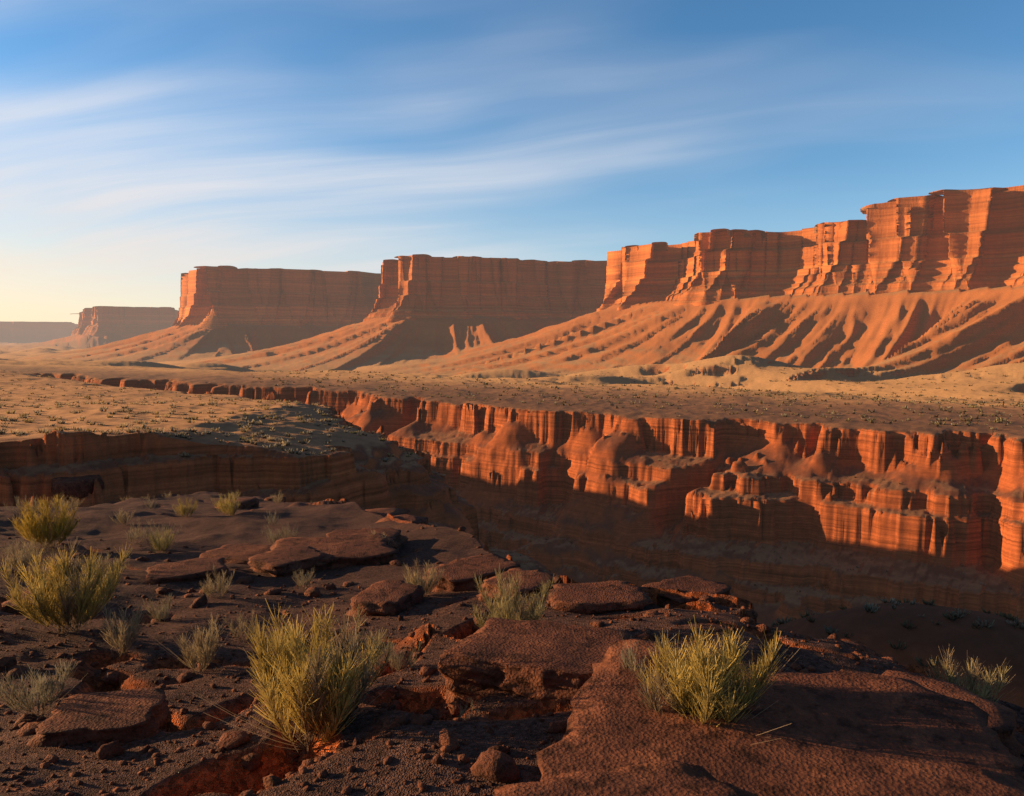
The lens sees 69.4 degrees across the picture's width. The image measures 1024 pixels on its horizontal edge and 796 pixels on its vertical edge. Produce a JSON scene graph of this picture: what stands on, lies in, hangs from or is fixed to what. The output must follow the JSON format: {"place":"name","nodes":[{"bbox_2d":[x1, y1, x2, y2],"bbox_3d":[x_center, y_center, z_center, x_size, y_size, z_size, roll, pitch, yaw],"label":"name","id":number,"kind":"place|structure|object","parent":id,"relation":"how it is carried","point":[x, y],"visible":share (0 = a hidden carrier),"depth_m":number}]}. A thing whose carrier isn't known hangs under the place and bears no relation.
{"place":"outdoors","nodes":[
{"label":"outdoors","id":0,"kind":"place"},
{"bbox_2d":[0,321,77,337],"bbox_3d":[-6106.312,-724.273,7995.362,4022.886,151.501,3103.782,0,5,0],"label":"mesa cliff","id":1,"kind":"structure","parent":0,"point":[63,329],"depth_m":6803.59},
{"bbox_2d":[71,306,177,335],"bbox_3d":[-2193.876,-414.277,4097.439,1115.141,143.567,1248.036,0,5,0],"label":"mesa cliff","id":2,"kind":"structure","parent":0,"point":[118,320],"depth_m":3600.69},
{"bbox_2d":[173,266,380,328],"bbox_3d":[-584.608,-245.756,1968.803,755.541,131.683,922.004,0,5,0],"label":"mesa cliff","id":3,"kind":"structure","parent":0,"point":[217,296],"depth_m":1617.73},
{"bbox_2d":[363,254,606,321],"bbox_3d":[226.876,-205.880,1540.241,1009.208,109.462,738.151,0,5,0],"label":"mesa cliff","id":4,"kind":"structure","parent":0,"point":[414,287],"depth_m":1238.47},
{"bbox_2d":[0,285,1023,795],"bbox_3d":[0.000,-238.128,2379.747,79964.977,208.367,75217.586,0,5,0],"label":"terrain","id":5,"kind":"structure","parent":0,"point":[818,503],"depth_m":137.38},
{"bbox_2d":[1,491,404,569],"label":"slope shrubs","id":6,"kind":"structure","parent":5,"relation":"on","point":[286,531],"depth_m":13.90},
{"bbox_2d":[0,370,413,461],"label":"desert shrubs","id":7,"kind":"object","parent":5,"relation":"on","point":[156,430],"visible":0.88,"depth_m":76.89},
{"bbox_2d":[0,490,1014,757],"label":"shrubs","id":8,"kind":"object","parent":5,"relation":"on","point":[316,692],"visible":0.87,"depth_m":4.41},
{"bbox_2d":[0,475,1023,795],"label":"rocks","id":9,"kind":"object","parent":5,"relation":"on","point":[862,733],"visible":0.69,"depth_m":3.67},
{"bbox_2d":[0,575,1023,795],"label":"fine gravel","id":10,"kind":"structure","parent":5,"relation":"on","point":[422,787],"depth_m":4.12},
{"bbox_2d":[0,526,1023,795],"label":"rocks","id":11,"kind":"object","parent":5,"relation":"on","point":[496,764],"visible":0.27,"depth_m":4.49},
{"bbox_2d":[251,360,1023,429],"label":"shrubs","id":12,"kind":"object","parent":5,"relation":"on","point":[1002,420],"visible":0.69,"depth_m":229.93},
{"bbox_2d":[299,402,1021,629],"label":"desert shrubs","id":13,"kind":"object","parent":5,"relation":"on","point":[893,607],"visible":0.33,"depth_m":69.61},
{"bbox_2d":[597,185,1023,310],"bbox_3d":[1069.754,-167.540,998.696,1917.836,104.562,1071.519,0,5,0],"label":"mesa cliff","id":14,"kind":"structure","parent":5,"relation":"on","point":[962,240],"depth_m":732.18},
{"bbox_2d":[770,597,1023,667],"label":"shrubs","id":15,"kind":"object","parent":5,"relation":"on","point":[872,608],"visible":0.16,"depth_m":63.72},
{"bbox_2d":[0,0,1023,323],"label":"sky","id":16,"kind":"structure","parent":0,"point":[144,144]}
]}

